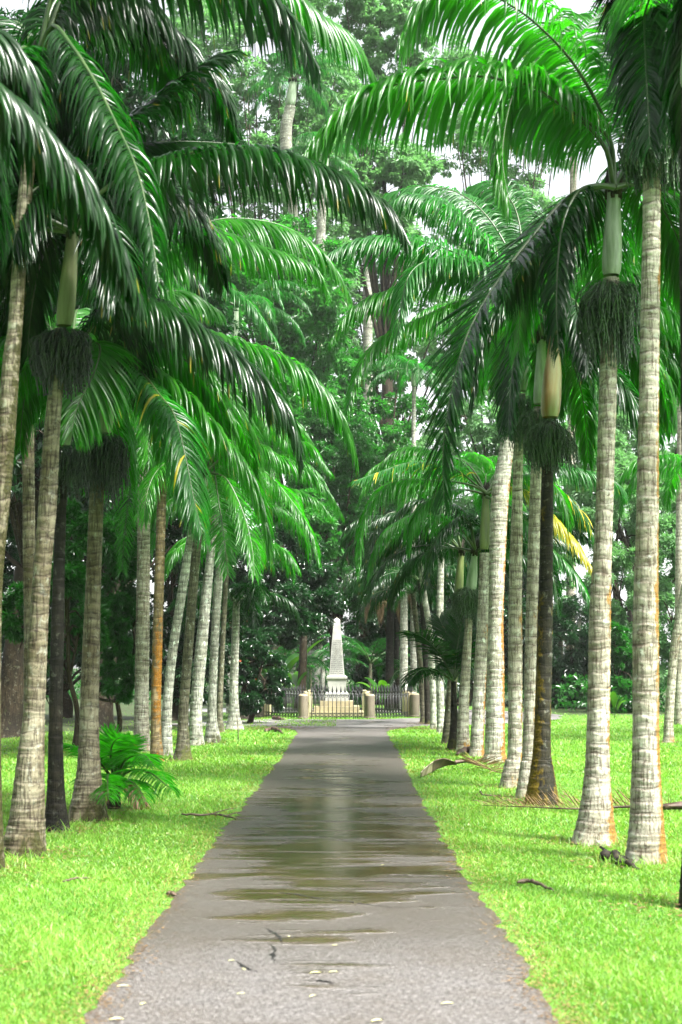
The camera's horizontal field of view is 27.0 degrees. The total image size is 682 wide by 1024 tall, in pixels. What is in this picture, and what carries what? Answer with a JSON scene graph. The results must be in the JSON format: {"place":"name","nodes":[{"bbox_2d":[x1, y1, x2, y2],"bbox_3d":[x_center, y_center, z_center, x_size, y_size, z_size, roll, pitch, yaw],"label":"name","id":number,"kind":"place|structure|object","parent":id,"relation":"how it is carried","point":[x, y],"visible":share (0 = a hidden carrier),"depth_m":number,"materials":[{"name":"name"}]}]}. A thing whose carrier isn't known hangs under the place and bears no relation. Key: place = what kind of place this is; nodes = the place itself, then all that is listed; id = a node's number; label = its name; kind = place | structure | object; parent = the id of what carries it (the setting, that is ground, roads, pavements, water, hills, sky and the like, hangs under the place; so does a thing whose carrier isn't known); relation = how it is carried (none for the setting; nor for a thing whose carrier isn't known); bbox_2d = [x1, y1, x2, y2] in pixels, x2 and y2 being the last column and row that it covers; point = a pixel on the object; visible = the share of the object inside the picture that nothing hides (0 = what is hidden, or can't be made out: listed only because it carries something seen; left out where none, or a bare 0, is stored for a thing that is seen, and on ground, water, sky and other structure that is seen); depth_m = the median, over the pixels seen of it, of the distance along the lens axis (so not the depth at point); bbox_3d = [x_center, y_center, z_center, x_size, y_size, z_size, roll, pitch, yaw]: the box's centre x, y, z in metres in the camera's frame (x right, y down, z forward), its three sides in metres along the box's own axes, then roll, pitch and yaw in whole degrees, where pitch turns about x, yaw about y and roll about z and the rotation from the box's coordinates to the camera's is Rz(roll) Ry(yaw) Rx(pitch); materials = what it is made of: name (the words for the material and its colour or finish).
{"place":"outdoors","nodes":[
{"label":"outdoors","id":0,"kind":"place"},
{"bbox_2d":[84,727,558,1023],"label":"path","id":1,"kind":"structure","parent":0,"point":[331,825],"depth_m":9.10,"materials":[{"name":"asphalt"}]},
{"bbox_2d":[0,0,678,667],"label":"sky","id":2,"kind":"structure","parent":0,"point":[560,187],"materials":[{"name":"white"}]},
{"bbox_2d":[0,668,681,1023],"bbox_3d":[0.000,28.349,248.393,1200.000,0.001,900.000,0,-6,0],"label":"ground","id":3,"kind":"structure","parent":0,"point":[126,720],"depth_m":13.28,"materials":[{"name":"plant"}]},
{"bbox_2d":[1,495,112,752],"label":"understorey tree","id":4,"kind":"object","parent":3,"relation":"on","point":[12,630],"visible":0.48,"depth_m":26.58,"materials":[{"name":"green plant"}]},
{"bbox_2d":[0,29,147,333],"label":"palm tree","id":5,"kind":"object","parent":3,"relation":"on","point":[66,173],"visible":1,"depth_m":8.45,"materials":[{"name":"green plant"}]},
{"bbox_2d":[1,536,152,717],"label":"broadleaf tree","id":6,"kind":"object","parent":3,"relation":"on","point":[11,549],"visible":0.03,"depth_m":44.49,"materials":[{"name":"green plant"}]},
{"bbox_2d":[0,6,177,737],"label":"broadleaf tree","id":7,"kind":"object","parent":3,"relation":"on","point":[12,678],"visible":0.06,"depth_m":32.71,"materials":[{"name":"green plant"}]},
{"bbox_2d":[86,509,150,732],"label":"understorey tree","id":8,"kind":"object","parent":3,"relation":"on","point":[121,604],"visible":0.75,"depth_m":27.75,"materials":[{"name":"green plant"}]},
{"bbox_2d":[22,186,222,710],"bbox_3d":[-4.132,-0.321,18.411,4.005,7.933,4.656,6,-8,-42],"label":"palm tree","id":9,"kind":"object","parent":3,"relation":"on","point":[28,484],"visible":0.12,"depth_m":18.11,"materials":[{"name":"green plant"}]},
{"bbox_2d":[63,723,184,809],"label":"young palm","id":10,"kind":"object","parent":3,"relation":"on","point":[119,750],"visible":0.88,"depth_m":15.74,"materials":[{"name":"green plant"}]},
{"bbox_2d":[42,69,250,727],"bbox_3d":[-5.612,-3.847,39.734,6.784,19.657,5.338,0,-6,0],"label":"broadleaf tree","id":11,"kind":"object","parent":3,"relation":"on","point":[174,532],"visible":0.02,"depth_m":39.24,"materials":[{"name":"green plant"}]},
{"bbox_2d":[37,370,289,760],"bbox_3d":[-3.105,0.882,24.520,4.624,6.845,4.441,0,-6,0],"label":"palm tree","id":12,"kind":"object","parent":3,"relation":"on","point":[156,746],"visible":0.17,"depth_m":24.36,"materials":[{"name":"plant"}]},
{"bbox_2d":[0,229,330,832],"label":"palm tree","id":13,"kind":"object","parent":3,"relation":"on","point":[80,418],"visible":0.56,"depth_m":14.41,"materials":[{"name":"green plant"}]},
{"bbox_2d":[46,237,285,751],"bbox_3d":[-3.729,-0.493,28.026,4.647,10.329,4.519,1,-6,-14],"label":"palm tree","id":14,"kind":"object","parent":3,"relation":"on","point":[141,698],"visible":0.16,"depth_m":27.28,"materials":[{"name":"green plant"}]},
{"bbox_2d":[0,213,359,822],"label":"palm tree","id":15,"kind":"object","parent":3,"relation":"on","point":[183,397],"visible":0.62,"depth_m":15.15,"materials":[{"name":"green plant"}]},
{"bbox_2d":[127,492,232,720],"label":"broadleaf tree","id":16,"kind":"object","parent":3,"relation":"on","point":[170,590],"visible":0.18,"depth_m":42.50,"materials":[{"name":"green plant"}]},
{"bbox_2d":[0,0,386,868],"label":"palm tree","id":17,"kind":"object","parent":3,"relation":"on","point":[148,34],"visible":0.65,"depth_m":11.84,"materials":[{"name":"green plant"}]},
{"bbox_2d":[0,46,411,857],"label":"palm tree","id":18,"kind":"object","parent":3,"relation":"on","point":[60,356],"visible":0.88,"depth_m":12.55,"materials":[{"name":"green plant"}]},
{"bbox_2d":[82,384,333,755],"bbox_3d":[-2.530,1.155,26.181,4.855,6.657,4.565,0,-6,0],"label":"palm tree","id":19,"kind":"object","parent":3,"relation":"on","point":[166,716],"visible":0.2,"depth_m":25.78,"materials":[{"name":"green plant"}]},
{"bbox_2d":[79,433,344,760],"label":"palm tree","id":20,"kind":"object","parent":3,"relation":"on","point":[182,750],"visible":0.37,"depth_m":24.82,"materials":[{"name":"green plant"}]},
{"bbox_2d":[181,808,245,819],"bbox_3d":[-1.273,3.288,15.540,0.773,0.065,0.546,-4,-7,34],"label":"stick","id":21,"kind":"object","parent":3,"relation":"on","point":[214,813],"visible":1,"depth_m":15.49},
{"bbox_2d":[110,443,329,745],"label":"palm tree","id":22,"kind":"object","parent":3,"relation":"on","point":[195,716],"visible":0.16,"depth_m":29.35,"materials":[{"name":"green plant"}]},
{"bbox_2d":[129,481,333,742],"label":"palm tree","id":23,"kind":"object","parent":3,"relation":"on","point":[212,733],"visible":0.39,"depth_m":30.44,"materials":[{"name":"green plant"}]},
{"bbox_2d":[164,530,301,732],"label":"palm tree","id":24,"kind":"object","parent":3,"relation":"on","point":[283,555],"visible":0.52,"depth_m":35.09,"materials":[{"name":"green plant"}]},
{"bbox_2d":[165,581,300,729],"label":"palm tree","id":25,"kind":"object","parent":3,"relation":"on","point":[260,592],"visible":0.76,"depth_m":36.40,"materials":[{"name":"green plant"}]},
{"bbox_2d":[218,612,291,723],"bbox_3d":[-2.541,4.407,40.267,2.413,3.309,1.859,0,-6,0],"label":"flowering bush","id":26,"kind":"object","parent":3,"relation":"on","point":[255,658],"visible":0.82,"depth_m":39.98,"materials":[{"name":"green plant"}]},
{"bbox_2d":[152,0,366,693],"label":"broadleaf tree","id":27,"kind":"object","parent":3,"relation":"on","point":[306,118],"visible":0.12,"depth_m":79.98,"materials":[{"name":"green plant"}]},
{"bbox_2d":[208,280,312,714],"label":"palm tree","id":28,"kind":"object","parent":3,"relation":"on","point":[266,309],"visible":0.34,"depth_m":48.98,"materials":[{"name":"green plant"}]},
{"bbox_2d":[264,726,282,733],"bbox_3d":[-1.660,5.348,34.846,0.350,0.138,1.598,1,-6,-14],"label":"bark piece","id":29,"kind":"object","parent":3,"relation":"on","point":[275,729],"visible":0.86,"depth_m":35.06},
{"bbox_2d":[201,522,349,718],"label":"broadleaf tree","id":30,"kind":"object","parent":3,"relation":"on","point":[312,588],"visible":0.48,"depth_m":43.48,"materials":[{"name":"green plant"}]},
{"bbox_2d":[198,212,359,690],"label":"broadleaf tree","id":31,"kind":"object","parent":3,"relation":"on","point":[315,328],"visible":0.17,"depth_m":67.03,"materials":[{"name":"green plant"}]},
{"bbox_2d":[264,687,300,717],"bbox_3d":[-1.832,5.962,44.722,1.688,1.000,0.072,-6,-9,45],"label":"iron fence","id":32,"kind":"object","parent":3,"relation":"on","point":[285,712],"visible":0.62,"depth_m":44.55,"materials":[{"name":"metal"}]},
{"bbox_2d":[272,684,304,713],"bbox_3d":[-1.832,6.325,48.097,0.072,1.000,1.688,-6,-9,45],"label":"iron fence","id":33,"kind":"object","parent":3,"relation":"on","point":[295,692],"visible":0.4,"depth_m":48.23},
{"bbox_2d":[261,639,323,683],"bbox_3d":[-2.244,6.113,53.720,3.246,2.623,1.766,0,-6,0],"label":"broad leaf plant","id":34,"kind":"object","parent":3,"relation":"on","point":[292,660],"visible":0.12,"depth_m":53.64,"materials":[{"name":"plant"}]},
{"bbox_2d":[241,51,351,685],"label":"palm tree","id":35,"kind":"object","parent":3,"relation":"on","point":[274,76],"visible":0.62,"depth_m":75.53,"materials":[{"name":"green plant"}]},
{"bbox_2d":[250,485,345,709],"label":"broadleaf tree","id":36,"kind":"object","parent":3,"relation":"on","point":[321,525],"visible":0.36,"depth_m":51.07,"materials":[{"name":"green plant"}]},
{"bbox_2d":[273,646,329,706],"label":"palm","id":37,"kind":"object","parent":3,"relation":"on","point":[319,661],"visible":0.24,"depth_m":55.27,"materials":[{"name":"green plant"}]},
{"bbox_2d":[297,694,307,718],"bbox_3d":[-1.167,5.997,43.918,0.356,0.758,0.356,0,-6,0],"label":"bollard","id":38,"kind":"object","parent":3,"relation":"on","point":[303,706],"visible":0.96,"depth_m":43.80,"materials":[{"name":"grey stone"}]},
{"bbox_2d":[284,632,323,702],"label":"slim tree","id":39,"kind":"object","parent":3,"relation":"on","point":[317,635],"visible":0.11,"depth_m":62.55,"materials":[{"name":"green plant"}]},
{"bbox_2d":[272,645,372,689],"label":"palm","id":40,"kind":"object","parent":3,"relation":"on","point":[324,653],"visible":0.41,"depth_m":57.44,"materials":[{"name":"green plant"}]},
{"bbox_2d":[296,607,349,699],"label":"slim tree","id":41,"kind":"object","parent":3,"relation":"on","point":[322,643],"visible":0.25,"depth_m":63.50,"materials":[{"name":"green plant"}]},
{"bbox_2d":[275,132,384,697],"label":"palm tree","id":42,"kind":"object","parent":3,"relation":"on","point":[321,231],"visible":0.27,"depth_m":73.80,"materials":[{"name":"green plant"}]},
{"bbox_2d":[287,401,385,658],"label":"broadleaf tree","id":43,"kind":"object","parent":3,"relation":"on","point":[328,445],"visible":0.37,"depth_m":54.79,"materials":[{"name":"green plant"}]},
{"bbox_2d":[309,686,363,718],"bbox_3d":[-0.135,5.887,44.023,1.688,1.000,0.072,0,-6,0],"label":"iron fence","id":44,"kind":"object","parent":3,"relation":"on","point":[336,713],"visible":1,"depth_m":44.02,"materials":[{"name":"metal"}]},
{"bbox_2d":[312,684,360,708],"bbox_3d":[-0.135,6.400,48.796,1.688,1.000,0.072,0,-6,0],"label":"iron fence","id":45,"kind":"object","parent":3,"relation":"on","point":[347,689],"visible":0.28,"depth_m":48.81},
{"bbox_2d":[310,618,363,716],"bbox_3d":[-0.135,5.068,46.522,1.734,3.262,1.739,0,-6,0],"label":"obelisk","id":46,"kind":"object","parent":3,"relation":"on","point":[336,676],"visible":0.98,"depth_m":46.16,"materials":[{"name":"beige stone"}]},
{"bbox_2d":[1,559,674,689],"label":"wood","id":47,"kind":"object","parent":3,"relation":"on","point":[348,666],"visible":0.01,"depth_m":96.74,"materials":[{"name":"green plant"}]},
{"bbox_2d":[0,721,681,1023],"bbox_3d":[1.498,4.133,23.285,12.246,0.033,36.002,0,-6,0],"label":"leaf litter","id":48,"kind":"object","parent":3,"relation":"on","point":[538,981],"visible":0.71,"depth_m":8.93,"materials":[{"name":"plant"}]},
{"bbox_2d":[313,643,370,679],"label":"palm","id":49,"kind":"object","parent":3,"relation":"on","point":[327,665],"visible":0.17,"depth_m":69.21,"materials":[{"name":"green plant"}]},
{"bbox_2d":[48,668,666,711],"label":"undergrowth","id":50,"kind":"object","parent":3,"relation":"on","point":[566,703],"visible":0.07,"depth_m":52.22,"materials":[{"name":"green plant"}]},
{"bbox_2d":[334,70,396,680],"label":"palm tree","id":51,"kind":"object","parent":3,"relation":"on","point":[367,334],"visible":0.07,"depth_m":87.48,"materials":[{"name":"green plant"}]},
{"bbox_2d":[364,694,375,718],"bbox_3d":[0.898,5.997,43.918,0.356,0.758,0.356,0,-6,0],"label":"bollard","id":52,"kind":"object","parent":3,"relation":"on","point":[369,706],"visible":1,"depth_m":43.80,"materials":[{"name":"grey stone"}]},
{"bbox_2d":[318,634,422,693],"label":"palm","id":53,"kind":"object","parent":3,"relation":"on","point":[364,651],"visible":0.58,"depth_m":56.54,"materials":[{"name":"green plant"}]},
{"bbox_2d":[314,345,431,698],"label":"broadleaf tree","id":54,"kind":"object","parent":3,"relation":"on","point":[393,432],"visible":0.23,"depth_m":68.82,"materials":[{"name":"green plant"}]},
{"bbox_2d":[310,0,444,650],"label":"broadleaf tree","id":55,"kind":"object","parent":3,"relation":"on","point":[407,170],"visible":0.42,"depth_m":84.06,"materials":[{"name":"green plant"}]},
{"bbox_2d":[370,684,403,713],"bbox_3d":[1.562,6.325,48.097,1.688,1.000,0.072,-6,-9,45],"label":"iron fence","id":56,"kind":"object","parent":3,"relation":"on","point":[384,709],"visible":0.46,"depth_m":48.07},
{"bbox_2d":[341,506,435,704],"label":"broadleaf tree","id":57,"kind":"object","parent":3,"relation":"on","point":[372,636],"visible":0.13,"depth_m":59.41,"materials":[{"name":"green plant"}]},
{"bbox_2d":[372,686,408,717],"bbox_3d":[1.562,5.962,44.722,0.072,1.000,1.688,-6,-9,45],"label":"iron fence","id":58,"kind":"object","parent":3,"relation":"on","point":[390,712],"visible":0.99,"depth_m":44.74,"materials":[{"name":"metal"}]},
{"bbox_2d":[315,216,483,447],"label":"broadleaf tree","id":59,"kind":"object","parent":3,"relation":"on","point":[420,351],"visible":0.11,"depth_m":89.41,"materials":[{"name":"green plant"}]},
{"bbox_2d":[343,558,455,708],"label":"palm tree","id":60,"kind":"object","parent":3,"relation":"on","point":[403,641],"visible":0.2,"depth_m":50.67,"materials":[{"name":"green plant"}]},
{"bbox_2d":[337,510,474,728],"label":"palm tree","id":61,"kind":"object","parent":3,"relation":"on","point":[427,615],"visible":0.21,"depth_m":36.75,"materials":[{"name":"green plant"}]},
{"bbox_2d":[405,692,410,716],"bbox_3d":[2.136,6.157,45.462,0.170,0.830,0.170,-1,-6,13],"label":"fence post","id":62,"kind":"object","parent":3,"relation":"on","point":[409,693],"visible":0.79,"depth_m":45.40,"materials":[{"name":"beige stone"}]},
{"bbox_2d":[367,353,458,692],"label":"palm tree","id":63,"kind":"object","parent":3,"relation":"on","point":[414,369],"visible":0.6,"depth_m":52.51,"materials":[{"name":"green plant"}]},
{"bbox_2d":[409,693,419,716],"bbox_3d":[2.358,6.153,45.370,0.356,0.758,0.356,0,-6,0],"label":"bollard","id":64,"kind":"object","parent":3,"relation":"on","point":[414,704],"visible":0.98,"depth_m":45.25,"materials":[{"name":"grey stone"}]},
{"bbox_2d":[353,513,526,743],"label":"palm tree","id":65,"kind":"object","parent":3,"relation":"on","point":[459,575],"visible":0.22,"depth_m":29.93,"materials":[{"name":"green plant"}]},
{"bbox_2d":[355,451,526,732],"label":"palm tree","id":66,"kind":"object","parent":3,"relation":"on","point":[485,464],"visible":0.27,"depth_m":34.64,"materials":[{"name":"green plant"}]},
{"bbox_2d":[396,610,507,749],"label":"palm tree","id":67,"kind":"object","parent":3,"relation":"on","point":[450,655],"visible":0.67,"depth_m":27.74,"materials":[{"name":"green plant"}]},
{"bbox_2d":[456,746,469,755],"bbox_3d":[2.295,4.388,26.074,0.457,0.182,0.794,0,-6,0],"label":"bark piece","id":68,"kind":"object","parent":3,"relation":"on","point":[466,749],"visible":0.57,"depth_m":25.99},
{"bbox_2d":[420,754,506,776],"bbox_3d":[1.860,3.823,21.655,1.403,0.309,1.853,0,-6,0],"label":"fallen frond","id":69,"kind":"object","parent":3,"relation":"on","point":[433,766],"visible":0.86,"depth_m":21.75,"materials":[{"name":"brown plant"}]},
{"bbox_2d":[367,498,594,751],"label":"palm tree","id":70,"kind":"object","parent":3,"relation":"on","point":[430,557],"visible":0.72,"depth_m":27.33,"materials":[{"name":"green plant"}]},
{"bbox_2d":[347,443,630,756],"bbox_3d":[2.761,1.608,26.172,5.339,5.755,4.305,0,-6,0],"label":"palm tree","id":71,"kind":"object","parent":3,"relation":"on","point":[565,503],"visible":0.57,"depth_m":25.62,"materials":[{"name":"green plant"}]},
{"bbox_2d":[391,302,587,762],"bbox_3d":[3.216,0.317,24.891,4.948,8.048,3.596,-3,-7,24],"label":"palm tree","id":72,"kind":"object","parent":3,"relation":"on","point":[495,721],"visible":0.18,"depth_m":24.41,"materials":[{"name":"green plant"}]},
{"bbox_2d":[300,0,679,846],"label":"palm tree","id":73,"kind":"object","parent":3,"relation":"on","point":[566,234],"visible":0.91,"depth_m":13.23,"materials":[{"name":"green plant"}]},
{"bbox_2d":[409,505,575,705],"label":"broadleaf tree","id":74,"kind":"object","parent":3,"relation":"on","point":[506,597],"visible":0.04,"depth_m":57.44,"materials":[{"name":"green plant"}]},
{"bbox_2d":[408,355,577,639],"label":"broadleaf tree","id":75,"kind":"object","parent":3,"relation":"on","point":[476,431],"visible":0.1,"depth_m":64.35,"materials":[{"name":"green plant"}]},
{"bbox_2d":[315,180,679,787],"bbox_3d":[2.066,-0.588,20.051,5.483,8.812,4.043,1,-6,-13],"label":"palm tree","id":76,"kind":"object","parent":3,"relation":"on","point":[443,265],"visible":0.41,"depth_m":19.35,"materials":[{"name":"green plant"}]},
{"bbox_2d":[415,14,604,690],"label":"broadleaf tree","id":77,"kind":"object","parent":3,"relation":"on","point":[532,181],"visible":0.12,"depth_m":93.28,"materials":[{"name":"green plant"}]},
{"bbox_2d":[517,879,553,890],"bbox_3d":[1.469,2.760,10.536,0.118,0.049,0.432,4,-7,-34],"label":"stick","id":78,"kind":"object","parent":3,"relation":"on","point":[523,881],"visible":1,"depth_m":10.64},
{"bbox_2d":[444,246,680,806],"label":"palm tree","id":79,"kind":"object","parent":3,"relation":"on","point":[550,447],"visible":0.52,"depth_m":16.95,"materials":[{"name":"green plant"}]},
{"bbox_2d":[553,576,585,657],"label":"slim tree","id":80,"kind":"object","parent":3,"relation":"on","point":[566,582],"visible":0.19,"depth_m":59.88,"materials":[{"name":"green plant"}]},
{"bbox_2d":[551,596,588,707],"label":"broadleaf tree","id":81,"kind":"object","parent":3,"relation":"on","point":[565,626],"visible":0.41,"depth_m":54.18,"materials":[{"name":"green plant"}]},
{"bbox_2d":[518,93,625,650],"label":"palm tree","id":82,"kind":"object","parent":3,"relation":"on","point":[573,185],"visible":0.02,"depth_m":67.90,"materials":[{"name":"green plant"}]},
{"bbox_2d":[562,599,584,640],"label":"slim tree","id":83,"kind":"object","parent":3,"relation":"on","point":[579,623],"visible":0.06,"depth_m":57.83,"materials":[{"name":"green plant"}]},
{"bbox_2d":[467,267,680,798],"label":"palm tree","id":84,"kind":"object","parent":3,"relation":"on","point":[529,420],"visible":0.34,"depth_m":18.02,"materials":[{"name":"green plant"}]},
{"bbox_2d":[476,787,681,809],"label":"fallen frond","id":85,"kind":"object","parent":3,"relation":"on","point":[673,806],"visible":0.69,"depth_m":15.99,"materials":[{"name":"brown plant"}]},
{"bbox_2d":[560,429,664,674],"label":"broadleaf tree","id":86,"kind":"object","parent":3,"relation":"on","point":[622,557],"visible":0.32,"depth_m":57.76,"materials":[{"name":"green plant"}]},
{"bbox_2d":[610,692,625,717],"bbox_3d":[8.317,5.901,43.659,0.465,0.895,0.900,4,-7,-33],"label":"broad leaf plant","id":87,"kind":"object","parent":3,"relation":"on","point":[613,698],"visible":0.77,"depth_m":43.49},
{"bbox_2d":[599,846,639,869],"bbox_3d":[2.273,2.853,11.694,0.188,0.135,0.669,0,-6,-5],"label":"bark piece","id":88,"kind":"object","parent":3,"relation":"on","point":[614,853],"visible":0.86,"depth_m":11.75,"materials":[{"name":"wood"}]},
{"bbox_2d":[562,370,677,626],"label":"broadleaf tree","id":89,"kind":"object","parent":3,"relation":"on","point":[622,425],"visible":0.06,"depth_m":74.84,"materials":[{"name":"green plant"}]},
{"bbox_2d":[610,619,632,712],"bbox_3d":[9.731,5.376,49.589,2.158,3.359,2.276,0,-6,0],"label":"leafy shrub","id":90,"kind":"object","parent":3,"relation":"on","point":[621,658],"visible":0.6,"depth_m":49.34,"materials":[{"name":"green plant"}]},
{"bbox_2d":[587,0,680,864],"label":"palm tree","id":91,"kind":"object","parent":3,"relation":"on","point":[644,153],"visible":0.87,"depth_m":11.96,"materials":[{"name":"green plant"}]},
{"bbox_2d":[598,0,681,908],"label":"palm tree","id":92,"kind":"object","parent":3,"relation":"on","point":[672,82],"visible":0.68,"depth_m":10.59,"materials":[{"name":"green plant"}]},
{"bbox_2d":[598,233,681,724],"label":"palm tree","id":93,"kind":"object","parent":3,"relation":"on","point":[678,688],"visible":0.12,"depth_m":39.96,"materials":[{"name":"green plant"}]},
{"bbox_2d":[614,453,681,742],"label":"palm tree","id":94,"kind":"object","parent":3,"relation":"on","point":[671,469],"visible":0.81,"depth_m":30.47,"materials":[{"name":"green plant"}]},
{"bbox_2d":[658,476,675,682],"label":"broadleaf tree","id":95,"kind":"object","parent":3,"relation":"on","point":[667,525],"visible":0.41,"depth_m":51.40,"materials":[{"name":"green plant"}]},
{"bbox_2d":[172,708,562,727],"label":"ring road","id":96,"kind":"structure","parent":0,"point":[346,723],"depth_m":40.72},
{"bbox_2d":[281,671,306,708],"bbox_3d":[-1.779,6.389,51.628,1.127,1.625,1.594,0,-6,0],"label":"broad leaf plant","id":97,"kind":"object","parent":96,"relation":"on","point":[294,678],"visible":0.45,"depth_m":51.47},
{"bbox_2d":[357,677,389,708],"bbox_3d":[1.248,6.366,49.488,1.300,1.215,0.799,-4,-7,35],"label":"broad leaf plant","id":98,"kind":"object","parent":96,"relation":"on","point":[382,682],"visible":0.48,"depth_m":49.41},
{"bbox_2d":[338,565,449,710],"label":"palm tree","id":99,"kind":"object","parent":96,"relation":"on","point":[389,669],"visible":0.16,"depth_m":51.60,"materials":[{"name":"green plant"}]},
{"bbox_2d":[348,585,445,708],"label":"palm tree","id":100,"kind":"object","parent":96,"relation":"on","point":[396,646],"visible":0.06,"depth_m":53.69,"materials":[{"name":"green plant"}]},
{"bbox_2d":[342,567,454,722],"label":"palm tree","id":101,"kind":"object","parent":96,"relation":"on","point":[409,588],"visible":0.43,"depth_m":40.50,"materials":[{"name":"green plant"}]},
{"bbox_2d":[370,655,446,692],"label":"palm","id":102,"kind":"object","parent":96,"relation":"on","point":[397,671],"visible":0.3,"depth_m":52.16,"materials":[{"name":"green plant"}]},
{"bbox_2d":[344,564,477,723],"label":"palm tree","id":103,"kind":"object","parent":96,"relation":"on","point":[391,575],"visible":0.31,"depth_m":39.65,"materials":[{"name":"green plant"}]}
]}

